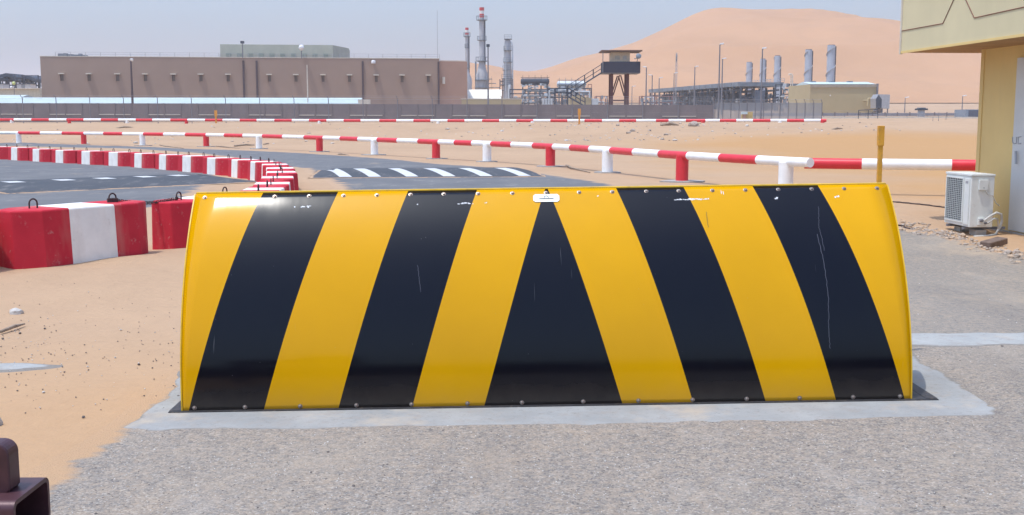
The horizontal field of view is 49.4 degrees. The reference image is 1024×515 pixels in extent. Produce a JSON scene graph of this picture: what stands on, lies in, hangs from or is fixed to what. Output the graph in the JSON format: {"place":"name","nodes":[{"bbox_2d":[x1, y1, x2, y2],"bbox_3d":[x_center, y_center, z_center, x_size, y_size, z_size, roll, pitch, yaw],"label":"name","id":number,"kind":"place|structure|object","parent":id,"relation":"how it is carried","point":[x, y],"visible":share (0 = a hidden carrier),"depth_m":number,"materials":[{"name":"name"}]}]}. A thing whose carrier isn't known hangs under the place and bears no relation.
{"place":"outdoors","nodes":[
{"label":"outdoors","id":0,"kind":"place"},
{"bbox_2d":[0,159,225,212],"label":"side road","id":1,"kind":"structure","parent":0,"point":[18,170],"depth_m":24.33,"materials":[{"name":"grey asphalt"}]},
{"bbox_2d":[0,174,256,193],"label":"side speed hump","id":2,"kind":"object","parent":1,"relation":"on","point":[70,184],"visible":0.98,"depth_m":24.59,"materials":[{"name":"concrete"}]},
{"bbox_2d":[0,143,624,189],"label":"road","id":3,"kind":"structure","parent":0,"point":[310,163],"depth_m":33.01,"materials":[{"name":"grey asphalt"}]},
{"bbox_2d":[309,167,545,177],"bbox_3d":[-2.322,-2.347,30.070,6.094,0.144,4.496,-1,7,-6],"label":"speed hump","id":4,"kind":"object","parent":3,"relation":"on","point":[455,172],"visible":1,"depth_m":28.71,"materials":[{"name":"concrete"}]},
{"bbox_2d":[0,0,900,87],"label":"sky","id":5,"kind":"structure","parent":0,"point":[545,33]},
{"bbox_2d":[0,103,1023,476],"bbox_3d":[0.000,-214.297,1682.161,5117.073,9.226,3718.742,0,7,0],"label":"ground","id":6,"kind":"structure","parent":0,"point":[82,323],"depth_m":27.68,"materials":[{"name":"beige sand"}]},
{"bbox_2d":[0,144,7,158],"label":"concrete block","id":7,"kind":"object","parent":6,"relation":"on","point":[3,152],"depth_m":40.11,"materials":[{"name":"red paint"}]},
{"bbox_2d":[0,83,9,87],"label":"cabin","id":8,"kind":"object","parent":6,"relation":"on","point":[3,85],"visible":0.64,"depth_m":249.68,"materials":[{"name":"metal"}]},
{"bbox_2d":[0,74,24,87],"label":"pipe rack","id":9,"kind":"object","parent":6,"relation":"on","point":[12,79],"visible":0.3,"depth_m":261.13,"materials":[{"name":"metal"}]},
{"bbox_2d":[0,323,24,332],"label":"stick","id":10,"kind":"object","parent":6,"relation":"on","point":[13,326],"visible":1,"depth_m":8.08,"materials":[{"name":"brown wood"}]},
{"bbox_2d":[0,73,29,85],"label":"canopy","id":11,"kind":"object","parent":6,"relation":"on","point":[17,77],"visible":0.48,"depth_m":261.88,"materials":[{"name":"metal"}]},
{"bbox_2d":[10,308,23,314],"bbox_3d":[-3.890,0.427,8.729,0.102,0.070,0.091,4,8,29],"label":"rock","id":12,"kind":"object","parent":6,"relation":"on","point":[15,311],"visible":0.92,"depth_m":8.70,"materials":[{"name":"white stone"}]},
{"bbox_2d":[0,95,33,97],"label":"white shed","id":13,"kind":"structure","parent":6,"relation":"on","point":[14,96],"depth_m":184.35,"materials":[{"name":"white metal"}]},
{"bbox_2d":[16,83,24,87],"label":"cabin","id":14,"kind":"object","parent":6,"relation":"on","point":[20,85],"visible":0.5,"depth_m":249.20,"materials":[{"name":"metal"}]},
{"bbox_2d":[0,88,41,97],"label":"pale building","id":15,"kind":"structure","parent":6,"relation":"on","point":[35,92],"depth_m":227.57,"materials":[{"name":"beige concrete"}]},
{"bbox_2d":[8,144,33,160],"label":"concrete block","id":16,"kind":"object","parent":6,"relation":"on","point":[18,153],"depth_m":39.13,"materials":[{"name":"red paint"}]},
{"bbox_2d":[0,438,50,514],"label":"steel bumper","id":17,"kind":"object","parent":6,"relation":"on","point":[19,495],"visible":1,"depth_m":2.66,"materials":[{"name":"brown metal"}]},
{"bbox_2d":[14,75,40,87],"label":"pipe rack","id":18,"kind":"object","parent":6,"relation":"on","point":[39,85],"visible":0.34,"depth_m":266.85,"materials":[{"name":"metal"}]},
{"bbox_2d":[16,75,40,83],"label":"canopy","id":19,"kind":"object","parent":6,"relation":"on","point":[35,79],"visible":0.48,"depth_m":265.42,"materials":[{"name":"metal"}]},
{"bbox_2d":[24,83,36,87],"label":"cabin","id":20,"kind":"object","parent":6,"relation":"on","point":[29,85],"visible":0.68,"depth_m":249.20,"materials":[{"name":"metal"}]},
{"bbox_2d":[0,363,62,372],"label":"pale patch","id":21,"kind":"object","parent":6,"relation":"on","point":[12,367],"visible":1,"depth_m":6.92,"materials":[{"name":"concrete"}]},
{"bbox_2d":[29,146,56,161],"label":"concrete block","id":22,"kind":"object","parent":6,"relation":"on","point":[40,154],"depth_m":37.96,"materials":[{"name":"red paint"}]},
{"bbox_2d":[51,147,77,162],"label":"concrete block","id":23,"kind":"object","parent":6,"relation":"on","point":[60,155],"depth_m":36.80,"materials":[{"name":"red paint"}]},
{"bbox_2d":[0,193,147,268],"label":"concrete block","id":24,"kind":"object","parent":6,"relation":"on","point":[39,236],"depth_m":11.29,"materials":[{"name":"red paint"}]},
{"bbox_2d":[107,198,117,202],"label":"padlock block","id":25,"kind":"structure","parent":24,"relation":"on","point":[109,200],"depth_m":11.99,"materials":[{"name":"black metal"}]},
{"bbox_2d":[77,147,104,164],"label":"concrete block","id":26,"kind":"object","parent":6,"relation":"on","point":[91,157],"depth_m":35.67,"materials":[{"name":"red paint"}]},
{"bbox_2d":[104,148,138,165],"bbox_3d":[-12.246,-3.025,34.936,1.640,0.783,0.620,6,10,41],"label":"concrete block","id":27,"kind":"object","parent":6,"relation":"on","point":[116,158],"depth_m":34.57,"materials":[{"name":"red paint"}]},
{"bbox_2d":[130,59,133,103],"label":"light pole","id":28,"kind":"object","parent":6,"relation":"on","point":[132,97],"visible":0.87,"depth_m":158.04,"materials":[{"name":"grey metal"}]},
{"bbox_2d":[130,149,162,167],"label":"concrete block","id":29,"kind":"object","parent":6,"relation":"on","point":[142,160],"depth_m":33.30,"materials":[{"name":"red paint"}]},
{"bbox_2d":[155,151,182,170],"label":"concrete block","id":30,"kind":"object","parent":6,"relation":"on","point":[165,161],"depth_m":32.01,"materials":[{"name":"red paint"}]},
{"bbox_2d":[0,98,369,111],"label":"long shed","id":31,"kind":"structure","parent":6,"relation":"on","point":[222,100],"depth_m":163.52,"materials":[{"name":"white metal"}]},
{"bbox_2d":[152,186,227,249],"bbox_3d":[-3.707,-0.435,13.377,0.620,0.783,1.640,2,8,18],"label":"concrete block","id":32,"kind":"object","parent":6,"relation":"on","point":[170,223],"depth_m":12.61,"materials":[{"name":"red paint"}]},
{"bbox_2d":[118,197,179,204],"bbox_3d":[-4.084,-0.643,12.456,0.041,0.109,0.998,4,8,28],"label":"chain","id":33,"kind":"object","parent":32,"relation":"hanging from","point":[155,202],"visible":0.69,"depth_m":12.58,"materials":[{"name":"black metal"}]},
{"bbox_2d":[178,152,214,172],"bbox_3d":[-8.799,-2.554,31.050,0.620,0.783,1.640,-6,9,-40],"label":"concrete block","id":34,"kind":"object","parent":6,"relation":"on","point":[190,163],"depth_m":30.66,"materials":[{"name":"red paint"}]},
{"bbox_2d":[203,153,235,175],"bbox_3d":[-7.742,-2.373,29.680,0.620,0.783,1.640,-5,9,-37],"label":"concrete block","id":35,"kind":"object","parent":6,"relation":"on","point":[213,165],"depth_m":29.27,"materials":[{"name":"red paint"}]},
{"bbox_2d":[228,155,257,178],"bbox_3d":[-6.756,-2.200,28.257,0.620,0.783,1.640,-4,8,-29],"label":"concrete block","id":36,"kind":"object","parent":6,"relation":"on","point":[237,167],"depth_m":27.86,"materials":[{"name":"red paint"}]},
{"bbox_2d":[40,44,466,103],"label":"long building","id":37,"kind":"structure","parent":6,"relation":"on","point":[269,71],"depth_m":197.17,"materials":[{"name":"concrete"}]},
{"bbox_2d":[58,73,64,80],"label":"window","id":38,"kind":"structure","parent":37,"relation":"in","point":[61,76],"depth_m":192.95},
{"bbox_2d":[86,73,91,80],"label":"window","id":39,"kind":"structure","parent":37,"relation":"in","point":[88,75],"depth_m":193.46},
{"bbox_2d":[114,73,120,80],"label":"window","id":40,"kind":"structure","parent":37,"relation":"in","point":[116,74],"depth_m":194.03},
{"bbox_2d":[241,180,286,190],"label":"concrete block","id":41,"kind":"object","parent":6,"relation":"on","point":[267,188],"depth_m":16.69,"materials":[{"name":"red paint"}]},
{"bbox_2d":[248,157,281,180],"bbox_3d":[-5.935,-2.018,26.735,0.620,0.783,1.640,-3,8,-24],"label":"concrete block","id":42,"kind":"object","parent":6,"relation":"on","point":[254,170],"depth_m":26.40,"materials":[{"name":"red paint"}]},
{"bbox_2d":[253,176,290,190],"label":"concrete block","id":43,"kind":"object","parent":6,"relation":"on","point":[273,182],"depth_m":18.22,"materials":[{"name":"red paint"}]},
{"bbox_2d":[261,160,288,177],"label":"concrete block","id":44,"kind":"object","parent":6,"relation":"on","point":[263,168],"depth_m":24.73,"materials":[{"name":"red paint"}]},
{"bbox_2d":[260,170,294,190],"bbox_3d":[-4.220,-1.160,20.064,0.620,0.783,1.640,-1,7,-11],"label":"concrete block","id":45,"kind":"object","parent":6,"relation":"on","point":[290,178],"depth_m":19.58,"materials":[{"name":"red paint"}]},
{"bbox_2d":[266,162,294,170],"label":"concrete block","id":46,"kind":"object","parent":6,"relation":"on","point":[278,168],"depth_m":23.16,"materials":[{"name":"red paint"}]},
{"bbox_2d":[266,166,298,190],"bbox_3d":[-4.504,-1.387,21.765,0.620,0.783,1.640,-2,7,-14],"label":"concrete block","id":47,"kind":"object","parent":6,"relation":"on","point":[285,172],"depth_m":21.22,"materials":[{"name":"red paint"}]},
{"bbox_2d":[0,103,712,121],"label":"boundary wall","id":48,"kind":"structure","parent":6,"relation":"on","point":[286,111],"depth_m":134.09,"materials":[{"name":"concrete"}]},
{"bbox_2d":[20,95,713,122],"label":"security fence","id":49,"kind":"object","parent":6,"relation":"on","point":[344,97],"visible":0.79,"depth_m":124.69,"materials":[{"name":"grey metal"}]},
{"bbox_2d":[0,131,813,183],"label":"pipe barrier","id":50,"kind":"object","parent":6,"relation":"on","point":[786,165],"visible":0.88,"depth_m":34.25,"materials":[{"name":"metal"}]},
{"bbox_2d":[0,118,826,123],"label":"pipe barrier","id":51,"kind":"object","parent":6,"relation":"on","point":[69,120],"visible":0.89,"depth_m":91.12,"materials":[{"name":"metal"}]},
{"bbox_2d":[0,121,874,144],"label":"stones","id":52,"kind":"object","parent":6,"relation":"on","point":[550,134],"visible":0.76,"depth_m":70.32,"materials":[{"name":"grey stone"}]},
{"bbox_2d":[463,28,471,89],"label":"chimney","id":53,"kind":"object","parent":6,"relation":"on","point":[467,56],"visible":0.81,"depth_m":314.92,"materials":[{"name":"metal"}]},
{"bbox_2d":[467,90,501,98],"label":"shed","id":54,"kind":"structure","parent":6,"relation":"on","point":[482,94],"depth_m":214.70,"materials":[{"name":"white metal"}]},
{"bbox_2d":[475,7,498,89],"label":"chimney","id":55,"kind":"object","parent":6,"relation":"on","point":[481,78],"visible":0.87,"depth_m":294.89,"materials":[{"name":"metal"}]},
{"bbox_2d":[486,44,489,103],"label":"light mast","id":56,"kind":"object","parent":6,"relation":"on","point":[487,45],"visible":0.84,"depth_m":187.50,"materials":[{"name":"grey metal"}]},
{"bbox_2d":[461,99,520,103],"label":"compound wall","id":57,"kind":"structure","parent":6,"relation":"on","point":[491,101],"depth_m":203.04,"materials":[{"name":"concrete"}]},
{"bbox_2d":[499,35,513,98],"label":"process column","id":58,"kind":"structure","parent":6,"relation":"on","point":[506,81],"depth_m":285.25,"materials":[{"name":"metal"}]},
{"bbox_2d":[0,257,1023,514],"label":"pebbles","id":59,"kind":"object","parent":6,"relation":"on","point":[518,461],"visible":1,"depth_m":4.76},
{"bbox_2d":[21,345,1023,514],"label":"apron","id":60,"kind":"object","parent":6,"relation":"on","point":[999,386],"visible":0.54,"depth_m":4.81,"materials":[{"name":"concrete"}]},
{"bbox_2d":[124,349,995,430],"bbox_3d":[0.278,0.719,6.294,4.650,0.070,1.830,0,7,0],"label":"concrete pad","id":61,"kind":"object","parent":60,"relation":"on","point":[953,396],"visible":0.32,"depth_m":5.65,"materials":[{"name":"grey concrete"}]},
{"bbox_2d":[168,182,938,412],"bbox_3d":[0.211,0.193,6.212,4.015,1.168,0.972,-1,7,-1],"label":"road blocker","id":62,"kind":"object","parent":61,"relation":"on","point":[319,300],"visible":1,"depth_m":5.85,"materials":[{"name":"yellow metal"}]},
{"bbox_2d":[876,126,884,182],"bbox_3d":[2.219,-0.086,6.792,0.110,1.426,0.100,0,7,0],"label":"marker post","id":63,"kind":"object","parent":61,"relation":"on","point":[880,136],"visible":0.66,"depth_m":6.71,"materials":[{"name":"yellow paint"}]},
{"bbox_2d":[911,332,1023,346],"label":"concrete strip","id":64,"kind":"object","parent":60,"relation":"on","point":[951,339],"visible":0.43,"depth_m":7.33,"materials":[{"name":"grey concrete"}]},
{"bbox_2d":[509,88,553,104],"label":"pipe rack","id":65,"kind":"object","parent":6,"relation":"on","point":[525,97],"visible":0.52,"depth_m":252.31,"materials":[{"name":"metal"}]},
{"bbox_2d":[521,77,549,104],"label":"cooler bank","id":66,"kind":"structure","parent":6,"relation":"on","point":[535,81],"depth_m":266.09,"materials":[{"name":"metal"}]},
{"bbox_2d":[542,88,591,104],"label":"pipe rack","id":67,"kind":"object","parent":6,"relation":"on","point":[548,101],"visible":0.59,"depth_m":247.19,"materials":[{"name":"metal"}]},
{"bbox_2d":[557,78,585,104],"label":"cooler bank","id":68,"kind":"structure","parent":6,"relation":"on","point":[562,84],"depth_m":258.30,"materials":[{"name":"metal"}]},
{"bbox_2d":[565,164,589,172],"bbox_3d":[1.815,-2.637,32.731,0.245,0.089,4.785,-1,7,-5],"label":"plank","id":69,"kind":"object","parent":6,"relation":"on","point":[570,167],"visible":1,"depth_m":32.02,"materials":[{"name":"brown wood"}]},
{"bbox_2d":[578,109,580,124],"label":"marker post","id":70,"kind":"object","parent":6,"relation":"on","point":[579,112],"visible":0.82,"depth_m":87.24,"materials":[{"name":"orange plastic"}]},
{"bbox_2d":[568,95,597,104],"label":"shed","id":71,"kind":"structure","parent":6,"relation":"on","point":[589,101],"depth_m":188.18,"materials":[{"name":"metal"}]},
{"bbox_2d":[167,226,1023,340],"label":"apron rear","id":72,"kind":"object","parent":6,"relation":"on","point":[966,280],"visible":0.12,"depth_m":9.82,"materials":[{"name":"concrete"}]},
{"bbox_2d":[980,237,1007,247],"bbox_3d":[5.511,-0.169,12.726,0.320,0.075,0.140,-12,15,-30],"label":"concrete chunk","id":73,"kind":"object","parent":72,"relation":"on","point":[994,242],"visible":0.99,"depth_m":12.67,"materials":[{"name":"beige concrete"}]},
{"bbox_2d":[554,50,641,104],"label":"watchtower","id":74,"kind":"structure","parent":6,"relation":"on","point":[619,63],"depth_m":147.68,"materials":[{"name":"brown metal"}]},
{"bbox_2d":[594,96,608,104],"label":"pipe rack","id":75,"kind":"object","parent":6,"relation":"on","point":[601,101],"visible":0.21,"depth_m":301.94,"materials":[{"name":"grey metal"}]},
{"bbox_2d":[643,66,646,104],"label":"light pole","id":76,"kind":"object","parent":6,"relation":"on","point":[646,87],"visible":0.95,"depth_m":197.79,"materials":[{"name":"grey metal"}]},
{"bbox_2d":[649,74,652,104],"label":"light pole","id":77,"kind":"object","parent":6,"relation":"on","point":[652,91],"visible":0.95,"depth_m":232.51,"materials":[{"name":"grey metal"}]},
{"bbox_2d":[639,96,687,104],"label":"pipe rack","id":78,"kind":"object","parent":6,"relation":"on","point":[669,101],"visible":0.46,"depth_m":297.18,"materials":[{"name":"grey metal"}]},
{"bbox_2d":[660,121,678,125],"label":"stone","id":79,"kind":"object","parent":6,"relation":"on","point":[667,123],"visible":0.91,"depth_m":76.33,"materials":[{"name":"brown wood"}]},
{"bbox_2d":[675,54,677,103],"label":"lattice mast","id":80,"kind":"object","parent":6,"relation":"on","point":[675,79],"visible":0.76,"depth_m":296.38,"materials":[{"name":"metal"}]},
{"bbox_2d":[688,121,698,126],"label":"rock","id":81,"kind":"object","parent":6,"relation":"on","point":[694,123],"visible":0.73,"depth_m":75.28,"materials":[{"name":"white stone"}]},
{"bbox_2d":[693,66,698,104],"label":"light pole","id":82,"kind":"object","parent":6,"relation":"on","point":[694,85],"visible":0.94,"depth_m":217.40,"materials":[{"name":"grey metal"}]},
{"bbox_2d":[648,78,784,104],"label":"air cooler rack","id":83,"kind":"object","parent":6,"relation":"on","point":[705,94],"visible":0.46,"depth_m":274.34,"materials":[{"name":"metal"}]},
{"bbox_2d":[717,43,723,118],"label":"light pole","id":84,"kind":"object","parent":6,"relation":"on","point":[719,83],"visible":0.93,"depth_m":122.53,"materials":[{"name":"grey metal"}]},
{"bbox_2d":[721,58,725,102],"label":"light pole","id":85,"kind":"object","parent":6,"relation":"on","point":[722,80],"visible":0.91,"depth_m":187.73,"materials":[{"name":"grey metal"}]},
{"bbox_2d":[741,112,752,118],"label":"utility cabinet","id":86,"kind":"object","parent":6,"relation":"on","point":[746,115],"visible":0.76,"depth_m":117.04,"materials":[{"name":"white metal"}]},
{"bbox_2d":[745,62,752,89],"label":"exhaust stack","id":87,"kind":"object","parent":6,"relation":"on","point":[749,71],"visible":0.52,"depth_m":386.30,"materials":[{"name":"metal"}]},
{"bbox_2d":[759,59,766,89],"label":"exhaust stack","id":88,"kind":"object","parent":6,"relation":"on","point":[764,70],"visible":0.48,"depth_m":365.57,"materials":[{"name":"metal"}]},
{"bbox_2d":[760,47,766,118],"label":"light pole","id":89,"kind":"object","parent":6,"relation":"on","point":[761,84],"visible":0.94,"depth_m":119.56,"materials":[{"name":"grey metal"}]},
{"bbox_2d":[713,99,822,118],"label":"security fence","id":90,"kind":"object","parent":6,"relation":"on","point":[796,110],"visible":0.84,"depth_m":122.72,"materials":[{"name":"grey metal"}]},
{"bbox_2d":[773,55,780,102],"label":"exhaust stack","id":91,"kind":"object","parent":6,"relation":"on","point":[777,67],"visible":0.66,"depth_m":343.82,"materials":[{"name":"metal"}]},
{"bbox_2d":[775,83,796,102],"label":"pipe rack","id":92,"kind":"object","parent":6,"relation":"on","point":[781,96],"visible":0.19,"depth_m":249.31,"materials":[{"name":"metal"}]},
{"bbox_2d":[804,49,812,81],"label":"exhaust stack","id":93,"kind":"object","parent":6,"relation":"on","point":[808,72],"visible":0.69,"depth_m":314.01,"materials":[{"name":"metal"}]},
{"bbox_2d":[825,45,836,81],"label":"exhaust stack","id":94,"kind":"object","parent":6,"relation":"on","point":[831,63],"visible":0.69,"depth_m":295.16,"materials":[{"name":"metal"}]},
{"bbox_2d":[788,81,878,112],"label":"ochre shed","id":95,"kind":"structure","parent":6,"relation":"on","point":[846,97],"depth_m":219.85,"materials":[{"name":"metal"}]},
{"bbox_2d":[858,109,877,118],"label":"steel barrier","id":96,"kind":"object","parent":6,"relation":"on","point":[868,113],"visible":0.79,"depth_m":130.88,"materials":[{"name":"grey metal"}]},
{"bbox_2d":[823,113,929,116],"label":"security fence","id":97,"kind":"object","parent":6,"relation":"on","point":[894,113],"visible":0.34,"depth_m":152.83,"materials":[{"name":"grey metal"}]},
{"bbox_2d":[870,94,889,112],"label":"filter hopper","id":98,"kind":"object","parent":6,"relation":"on","point":[880,102],"visible":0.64,"depth_m":212.99,"materials":[{"name":"metal"}]},
{"bbox_2d":[822,112,953,115],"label":"wall","id":99,"kind":"structure","parent":6,"relation":"on","point":[881,114],"depth_m":171.25,"materials":[{"name":"concrete"}]},
{"bbox_2d":[804,158,975,170],"bbox_3d":[8.265,-1.403,21.379,5.155,0.957,0.543,2,7,15],"label":"pipe barrier","id":100,"kind":"object","parent":6,"relation":"on","point":[902,164],"visible":0.66,"depth_m":21.56,"materials":[{"name":"metal"}]},
{"bbox_2d":[822,117,977,117],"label":"kerb","id":101,"kind":"structure","parent":6,"relation":"on","point":[900,117],"depth_m":138.91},
{"bbox_2d":[893,201,944,207],"bbox_3d":[7.072,-0.915,19.205,0.101,0.034,1.713,-2,8,-19],"label":"cable","id":102,"kind":"object","parent":6,"relation":"on","point":[919,204],"visible":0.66,"depth_m":19.30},
{"bbox_2d":[915,108,927,116],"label":"tower","id":103,"kind":"structure","parent":6,"relation":"on","point":[921,110],"depth_m":163.17,"materials":[{"name":"metal"}]},
{"bbox_2d":[899,0,1023,234],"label":"guard house","id":104,"kind":"structure","parent":6,"relation":"on","point":[991,32],"depth_m":14.37,"materials":[{"name":"beige paint"}]},
{"bbox_2d":[1008,57,1023,232],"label":"door","id":105,"kind":"structure","parent":104,"relation":"in","point":[1016,202],"depth_m":14.05,"materials":[{"name":"metal"}]},
{"bbox_2d":[954,109,977,116],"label":"shipping container","id":106,"kind":"object","parent":6,"relation":"on","point":[967,113],"visible":0.57,"depth_m":148.75,"materials":[{"name":"grey metal"}]},
{"bbox_2d":[968,110,977,116],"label":"door","id":107,"kind":"structure","parent":106,"relation":"in","point":[971,113],"depth_m":148.59,"materials":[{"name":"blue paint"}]},
{"bbox_2d":[944,171,1004,236],"bbox_3d":[5.960,-0.671,14.244,0.550,0.822,0.813,0,7,-4],"label":"air conditioner","id":108,"kind":"object","parent":6,"relation":"on","point":[969,197],"visible":0.94,"depth_m":13.97,"materials":[{"name":"metal"}]},
{"bbox_2d":[470,8,980,102],"bbox_3d":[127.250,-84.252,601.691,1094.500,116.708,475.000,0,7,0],"label":"dune hill","id":109,"kind":"structure","parent":0,"point":[867,49],"depth_m":508.68,"materials":[{"name":"beige sand"}]},
{"bbox_2d":[899,219,1023,263],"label":"gravel","id":110,"kind":"structure","parent":0,"point":[1016,253],"depth_m":13.53,"materials":[{"name":"beige gravel"}]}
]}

